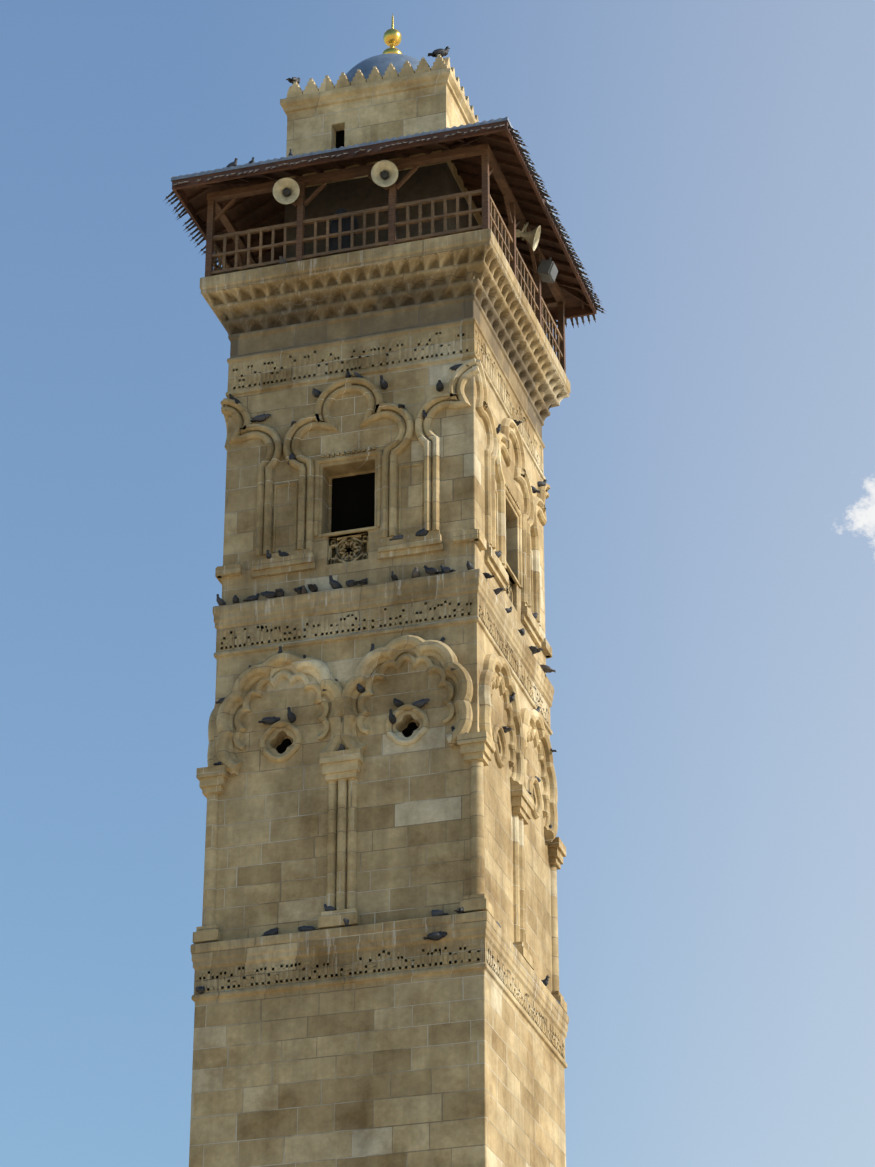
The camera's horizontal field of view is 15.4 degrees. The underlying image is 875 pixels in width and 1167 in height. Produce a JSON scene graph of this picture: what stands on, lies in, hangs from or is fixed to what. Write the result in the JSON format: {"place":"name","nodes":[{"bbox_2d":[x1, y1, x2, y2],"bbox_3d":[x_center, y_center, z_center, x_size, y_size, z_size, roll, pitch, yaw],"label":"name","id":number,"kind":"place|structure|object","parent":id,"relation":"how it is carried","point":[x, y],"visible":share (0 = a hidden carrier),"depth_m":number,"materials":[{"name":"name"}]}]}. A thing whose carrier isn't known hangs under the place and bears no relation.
{"place":"outdoors","nodes":[
{"label":"outdoors","id":0,"kind":"place"},
{"bbox_2d":[280,67,481,224],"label":"lantern block","id":1,"kind":"structure","parent":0,"point":[383,109],"depth_m":69.75,"materials":[{"name":"beige stone"}]},
{"bbox_2d":[286,77,300,83],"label":"pigeon","id":2,"kind":"object","parent":1,"relation":"on","point":[293,79],"visible":0.81,"depth_m":70.78,"materials":[{"name":"grey"}]},
{"bbox_2d":[345,53,419,82],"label":"dome","id":3,"kind":"structure","parent":1,"relation":"on","point":[381,62],"depth_m":71.08,"materials":[{"name":"blue metal"}]},
{"bbox_2d":[382,14,401,53],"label":"gold finial","id":4,"kind":"object","parent":3,"relation":"on","point":[392,37],"visible":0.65,"depth_m":72.67,"materials":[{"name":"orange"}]},
{"bbox_2d":[287,54,478,121],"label":"crenellation","id":5,"kind":"object","parent":1,"relation":"on","point":[374,75],"visible":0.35,"depth_m":70.21,"materials":[{"name":"beige stone"}]},
{"bbox_2d":[427,46,449,56],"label":"pigeon","id":6,"kind":"object","parent":1,"relation":"on","point":[441,52],"visible":0.94,"depth_m":69.97,"materials":[{"name":"grey"}]},
{"bbox_2d":[284,163,477,257],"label":"inner wall","id":7,"kind":"structure","parent":0,"point":[420,183],"depth_m":68.59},
{"bbox_2d":[0,0,874,1166],"label":"sky","id":8,"kind":"structure","parent":0,"point":[708,166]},
{"label":"ground","id":9,"kind":"structure","parent":0,"visible":0},
{"bbox_2d":[189,294,568,1166],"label":"tower wall","id":10,"kind":"structure","parent":9,"relation":"on","point":[455,1066],"depth_m":61.19,"materials":[{"name":"stone"}]},
{"bbox_2d":[196,986,204,993],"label":"pigeon","id":11,"kind":"object","parent":10,"relation":"on","point":[200,990],"visible":0.88,"depth_m":60.08,"materials":[{"name":"grey"}]},
{"bbox_2d":[215,698,224,703],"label":"pigeon","id":12,"kind":"object","parent":10,"relation":"on","point":[221,700],"visible":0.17,"depth_m":62.99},
{"bbox_2d":[216,594,225,605],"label":"pigeon","id":13,"kind":"object","parent":10,"relation":"on","point":[219,600],"visible":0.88,"depth_m":64.02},
{"bbox_2d":[232,595,239,603],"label":"pigeon","id":14,"kind":"object","parent":10,"relation":"on","point":[235,599],"visible":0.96,"depth_m":63.90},
{"bbox_2d":[243,593,259,601],"bbox_3d":[-3.658,0.278,63.923,0.329,0.196,0.127,0,-28,0],"label":"pigeon","id":15,"kind":"object","parent":10,"relation":"on","point":[252,598],"visible":0.9,"depth_m":63.87,"materials":[{"name":"grey"}]},
{"bbox_2d":[250,414,270,421],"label":"pigeon","id":16,"kind":"object","parent":10,"relation":"on","point":[260,418],"visible":1,"depth_m":65.83,"materials":[{"name":"grey"}]},
{"bbox_2d":[260,591,276,598],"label":"pigeon","id":17,"kind":"object","parent":10,"relation":"on","point":[269,594],"visible":1,"depth_m":63.74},
{"bbox_2d":[262,927,277,935],"bbox_3d":[-3.105,6.505,60.385,0.385,0.181,0.153,-14,-31,25],"label":"pigeon","id":18,"kind":"object","parent":10,"relation":"on","point":[274,931],"visible":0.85,"depth_m":60.31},
{"bbox_2d":[275,588,283,596],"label":"pigeon","id":19,"kind":"object","parent":10,"relation":"on","point":[279,592],"visible":0.96,"depth_m":63.65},
{"bbox_2d":[287,453,295,464],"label":"pigeon","id":20,"kind":"object","parent":10,"relation":"on","point":[291,456],"visible":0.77,"depth_m":65.08,"materials":[{"name":"grey"}]},
{"bbox_2d":[293,586,301,593],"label":"pigeon","id":21,"kind":"object","parent":10,"relation":"on","point":[298,590],"visible":0.75,"depth_m":63.54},
{"bbox_2d":[301,585,307,593],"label":"pigeon","id":22,"kind":"object","parent":10,"relation":"on","point":[303,590],"visible":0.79,"depth_m":63.56,"materials":[{"name":"grey"}]},
{"bbox_2d":[298,925,318,931],"bbox_3d":[-2.406,6.415,60.183,0.435,0.168,0.148,-7,-29,12],"label":"pigeon","id":23,"kind":"object","parent":10,"relation":"on","point":[305,928],"visible":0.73,"depth_m":60.13,"materials":[{"name":"grey"}]},
{"bbox_2d":[307,584,317,591],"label":"pigeon","id":24,"kind":"object","parent":10,"relation":"on","point":[312,587],"visible":0.88,"depth_m":63.44,"materials":[{"name":"grey"}]},
{"bbox_2d":[312,388,321,397],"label":"pigeon","id":25,"kind":"object","parent":10,"relation":"on","point":[316,392],"visible":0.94,"depth_m":65.68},
{"bbox_2d":[329,575,342,588],"bbox_3d":[-1.984,0.014,63.501,0.152,0.268,0.434,-23,-36,36],"label":"pigeon","id":26,"kind":"object","parent":10,"relation":"on","point":[334,584],"visible":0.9,"depth_m":63.41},
{"bbox_2d":[343,918,351,926],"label":"pigeon","id":27,"kind":"object","parent":10,"relation":"on","point":[346,921],"visible":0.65,"depth_m":59.86,"materials":[{"name":"grey"}]},
{"bbox_2d":[346,580,357,586],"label":"pigeon","id":28,"kind":"object","parent":10,"relation":"on","point":[350,583],"visible":0.96,"depth_m":63.29,"materials":[{"name":"grey"}]},
{"bbox_2d":[356,578,367,584],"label":"pigeon","id":29,"kind":"object","parent":10,"relation":"on","point":[363,582],"visible":0.88,"depth_m":63.26,"materials":[{"name":"grey"}]},
{"bbox_2d":[192,358,566,1012],"bbox_3d":[-1.010,2.316,65.133,5.800,11.940,5.800,-8,-29,15],"label":"carved ornament","id":30,"kind":"object","parent":10,"relation":"attached to","point":[341,771],"visible":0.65,"depth_m":63.60,"materials":[{"name":"stone"}]},
{"bbox_2d":[266,550,271,558],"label":"pigeon","id":31,"kind":"object","parent":30,"relation":"on","point":[268,555],"visible":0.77,"depth_m":64.21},
{"bbox_2d":[258,716,280,724],"bbox_3d":[-3.221,2.638,62.519,0.458,0.171,0.148,2,-28,-3],"label":"pigeon","id":32,"kind":"object","parent":30,"relation":"on","point":[270,720],"visible":0.85,"depth_m":62.47,"materials":[{"name":"grey"}]},
{"bbox_2d":[278,550,288,556],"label":"pigeon","id":33,"kind":"object","parent":30,"relation":"on","point":[282,554],"visible":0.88,"depth_m":64.15,"materials":[{"name":"grey"}]},
{"bbox_2d":[287,707,295,722],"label":"pigeon","id":34,"kind":"object","parent":30,"relation":"on","point":[291,716],"visible":0.92,"depth_m":62.34,"materials":[{"name":"grey"}]},
{"bbox_2d":[323,904,336,910],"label":"pigeon","id":35,"kind":"object","parent":30,"relation":"on","point":[328,908],"visible":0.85,"depth_m":60.23,"materials":[{"name":"grey"}]},
{"bbox_2d":[357,684,364,692],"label":"pigeon","id":36,"kind":"object","parent":30,"relation":"on","point":[360,688],"visible":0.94,"depth_m":62.18,"materials":[{"name":"grey"}]},
{"bbox_2d":[389,535,403,540],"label":"pigeon","id":37,"kind":"object","parent":30,"relation":"on","point":[397,537],"visible":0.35,"depth_m":63.52,"materials":[{"name":"grey"}]},
{"bbox_2d":[393,698,403,706],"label":"pigeon","id":38,"kind":"object","parent":30,"relation":"on","point":[397,703],"visible":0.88,"depth_m":61.79,"materials":[{"name":"grey"}]},
{"bbox_2d":[415,528,428,536],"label":"pigeon","id":39,"kind":"object","parent":30,"relation":"on","point":[422,532],"visible":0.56,"depth_m":63.39,"materials":[{"name":"grey"}]},
{"bbox_2d":[450,364,467,370],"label":"pigeon","id":40,"kind":"object","parent":30,"relation":"on","point":[455,367],"visible":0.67,"depth_m":64.96,"materials":[{"name":"grey"}]},
{"bbox_2d":[496,424,500,433],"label":"pigeon","id":41,"kind":"object","parent":30,"relation":"on","point":[498,429],"visible":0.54,"depth_m":65.76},
{"bbox_2d":[495,551,501,557],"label":"pigeon","id":42,"kind":"object","parent":30,"relation":"on","point":[498,554],"visible":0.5,"depth_m":64.18,"materials":[{"name":"grey"}]},
{"bbox_2d":[531,486,539,492],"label":"pigeon","id":43,"kind":"object","parent":30,"relation":"on","point":[534,490],"visible":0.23,"depth_m":67.84,"materials":[{"name":"grey"}]},
{"bbox_2d":[537,479,546,486],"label":"pigeon","id":44,"kind":"object","parent":30,"relation":"on","point":[541,483],"visible":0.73,"depth_m":68.97,"materials":[{"name":"grey"}]},
{"bbox_2d":[194,323,564,1060],"bbox_3d":[-1.010,2.387,65.096,5.629,13.820,5.629,-8,-29,15],"label":"decorative frieze","id":45,"kind":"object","parent":10,"relation":"attached to","point":[280,361],"depth_m":63.20,"materials":[{"name":"stone"}]},
{"bbox_2d":[199,327,563,1057],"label":"carved inscriptions","id":46,"kind":"object","parent":45,"relation":"attached to","point":[499,383],"visible":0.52,"depth_m":63.16,"materials":[{"name":"stone"}]},
{"bbox_2d":[202,760,558,990],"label":"corner columns","id":47,"kind":"structure","parent":10,"relation":"on","point":[477,866],"depth_m":61.07,"materials":[{"name":"stone"}]},
{"bbox_2d":[380,375,387,389],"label":"pigeon","id":48,"kind":"object","parent":10,"relation":"on","point":[384,384],"visible":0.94,"depth_m":65.29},
{"bbox_2d":[201,241,569,421],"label":"cornice","id":49,"kind":"structure","parent":10,"relation":"on","point":[478,270],"depth_m":66.64,"materials":[{"name":"stone"}]},
{"bbox_2d":[200,228,570,392],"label":"balcony slab","id":50,"kind":"structure","parent":49,"relation":"on","point":[356,257],"depth_m":66.60,"materials":[{"name":"beige stone"}]},
{"bbox_2d":[279,256,286,263],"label":"pigeon","id":51,"kind":"object","parent":50,"relation":"on","point":[282,260],"visible":0.67,"depth_m":66.93,"materials":[{"name":"grey"}]},
{"bbox_2d":[205,143,565,373],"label":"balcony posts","id":52,"kind":"object","parent":50,"relation":"on","point":[516,217],"visible":0.48,"depth_m":67.75,"materials":[{"name":"brown wood"}]},
{"bbox_2d":[273,177,299,203],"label":"horn speaker","id":53,"kind":"object","parent":52,"relation":"attached to","point":[286,190],"visible":1,"depth_m":67.53},
{"bbox_2d":[329,208,358,250],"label":"covered equipment","id":54,"kind":"object","parent":52,"relation":"on","point":[345,240],"visible":0.44,"depth_m":67.16,"materials":[{"name":"black fabric"}]},
{"bbox_2d":[304,206,396,254],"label":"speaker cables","id":55,"kind":"object","parent":52,"relation":"attached to","point":[305,227],"visible":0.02,"depth_m":67.13,"materials":[{"name":"black plastic"}]},
{"bbox_2d":[171,116,595,302],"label":"roof edge","id":56,"kind":"object","parent":52,"relation":"attached to","point":[327,150],"visible":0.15,"depth_m":67.21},
{"bbox_2d":[226,158,237,166],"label":"pigeon","id":57,"kind":"object","parent":56,"relation":"on","point":[234,163],"visible":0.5,"depth_m":68.15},
{"bbox_2d":[172,120,596,320],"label":"canopy fascia","id":58,"kind":"structure","parent":56,"relation":"attached to","point":[574,312],"depth_m":67.47,"materials":[{"name":"brown wood"}]},
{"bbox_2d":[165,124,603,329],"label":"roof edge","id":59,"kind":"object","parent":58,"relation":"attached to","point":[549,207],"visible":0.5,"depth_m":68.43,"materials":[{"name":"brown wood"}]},
{"bbox_2d":[179,131,590,311],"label":"canopy soffit","id":60,"kind":"structure","parent":56,"relation":"attached to","point":[256,211],"depth_m":69.47,"materials":[{"name":"brown wood"}]},
{"bbox_2d":[371,160,397,186],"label":"horn speaker","id":61,"kind":"object","parent":52,"relation":"attached to","point":[384,173],"visible":1,"depth_m":66.97},
{"bbox_2d":[516,222,540,250],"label":"horn speaker","id":62,"kind":"object","parent":52,"relation":"attached to","point":[532,237],"visible":0.94,"depth_m":69.00},
{"bbox_2d":[537,257,557,282],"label":"box speaker","id":63,"kind":"object","parent":52,"relation":"attached to","point":[547,270],"visible":0.98,"depth_m":69.85},
{"bbox_2d":[211,189,562,361],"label":"balcony railing","id":64,"kind":"object","parent":50,"relation":"on","point":[551,331],"visible":0.38,"depth_m":67.11,"materials":[{"name":"brown wood"}]},
{"bbox_2d":[389,709,395,723],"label":"pigeon","id":65,"kind":"object","parent":10,"relation":"on","point":[392,718],"visible":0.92,"depth_m":61.66,"materials":[{"name":"grey"}]},
{"bbox_2d":[391,571,397,580],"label":"pigeon","id":66,"kind":"object","parent":10,"relation":"on","point":[394,577],"visible":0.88,"depth_m":63.07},
{"bbox_2d":[412,567,419,577],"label":"pigeon","id":67,"kind":"object","parent":10,"relation":"on","point":[415,572],"visible":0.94,"depth_m":62.95,"materials":[{"name":"grey"}]},
{"bbox_2d":[412,698,428,707],"bbox_3d":[-0.326,2.281,61.711,0.420,0.168,0.146,-15,-31,26],"label":"pigeon","id":68,"kind":"object","parent":10,"relation":"on","point":[421,703],"visible":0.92,"depth_m":61.65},
{"bbox_2d":[424,565,442,574],"bbox_3d":[-0.098,-0.266,62.934,0.384,0.233,0.128,-6,-28,11],"label":"pigeon","id":69,"kind":"object","parent":10,"relation":"on","point":[432,571],"visible":1,"depth_m":62.88,"materials":[{"name":"grey"}]},
{"bbox_2d":[423,931,446,940],"bbox_3d":[-0.022,6.430,59.199,0.467,0.184,0.149,-1,-28,3],"label":"pigeon","id":70,"kind":"object","parent":10,"relation":"on","point":[436,936],"visible":1,"depth_m":59.15,"materials":[{"name":"grey"}]},
{"bbox_2d":[431,910,448,916],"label":"pigeon","id":71,"kind":"object","parent":10,"relation":"on","point":[434,913],"visible":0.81,"depth_m":59.49,"materials":[{"name":"grey"}]},
{"bbox_2d":[436,380,443,391],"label":"pigeon","id":72,"kind":"object","parent":10,"relation":"on","point":[439,387],"visible":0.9,"depth_m":64.85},
{"bbox_2d":[440,565,454,572],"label":"pigeon","id":73,"kind":"object","parent":10,"relation":"on","point":[446,569],"visible":0.92,"depth_m":62.83,"materials":[{"name":"grey"}]},
{"bbox_2d":[454,907,465,913],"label":"pigeon","id":74,"kind":"object","parent":10,"relation":"on","point":[460,910],"visible":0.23,"depth_m":59.30,"materials":[{"name":"grey"}]},
{"bbox_2d":[466,561,473,569],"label":"pigeon","id":75,"kind":"object","parent":10,"relation":"on","point":[469,565],"visible":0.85,"depth_m":62.67,"materials":[{"name":"grey"}]},
{"bbox_2d":[483,572,494,578],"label":"pigeon","id":76,"kind":"object","parent":10,"relation":"on","point":[487,575],"visible":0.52,"depth_m":63.01,"materials":[{"name":"grey"}]},
{"bbox_2d":[493,588,504,594],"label":"pigeon","id":77,"kind":"object","parent":10,"relation":"on","point":[497,590],"visible":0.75,"depth_m":63.58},
{"bbox_2d":[502,726,512,732],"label":"pigeon","id":78,"kind":"object","parent":10,"relation":"on","point":[506,729],"visible":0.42,"depth_m":62.79,"materials":[{"name":"grey"}]},
{"bbox_2d":[505,607,511,612],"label":"pigeon","id":79,"kind":"object","parent":10,"relation":"on","point":[508,610],"visible":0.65,"depth_m":64.34,"materials":[{"name":"grey"}]},
{"bbox_2d":[509,692,515,702],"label":"pigeon","id":80,"kind":"object","parent":10,"relation":"on","point":[511,697],"visible":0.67,"depth_m":63.56,"materials":[{"name":"grey"}]},
{"bbox_2d":[518,628,524,635],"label":"pigeon","id":81,"kind":"object","parent":10,"relation":"on","point":[522,631],"visible":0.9,"depth_m":65.16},
{"bbox_2d":[529,646,542,653],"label":"pigeon","id":82,"kind":"object","parent":10,"relation":"on","point":[534,649],"visible":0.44,"depth_m":65.87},
{"bbox_2d":[541,975,549,985],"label":"pigeon","id":83,"kind":"object","parent":10,"relation":"on","point":[545,981],"visible":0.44,"depth_m":62.73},
{"bbox_2d":[538,662,555,672],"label":"pigeon","id":84,"kind":"object","parent":10,"relation":"on","point":[546,669],"visible":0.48,"depth_m":66.66,"materials":[{"name":"grey"}]}
]}

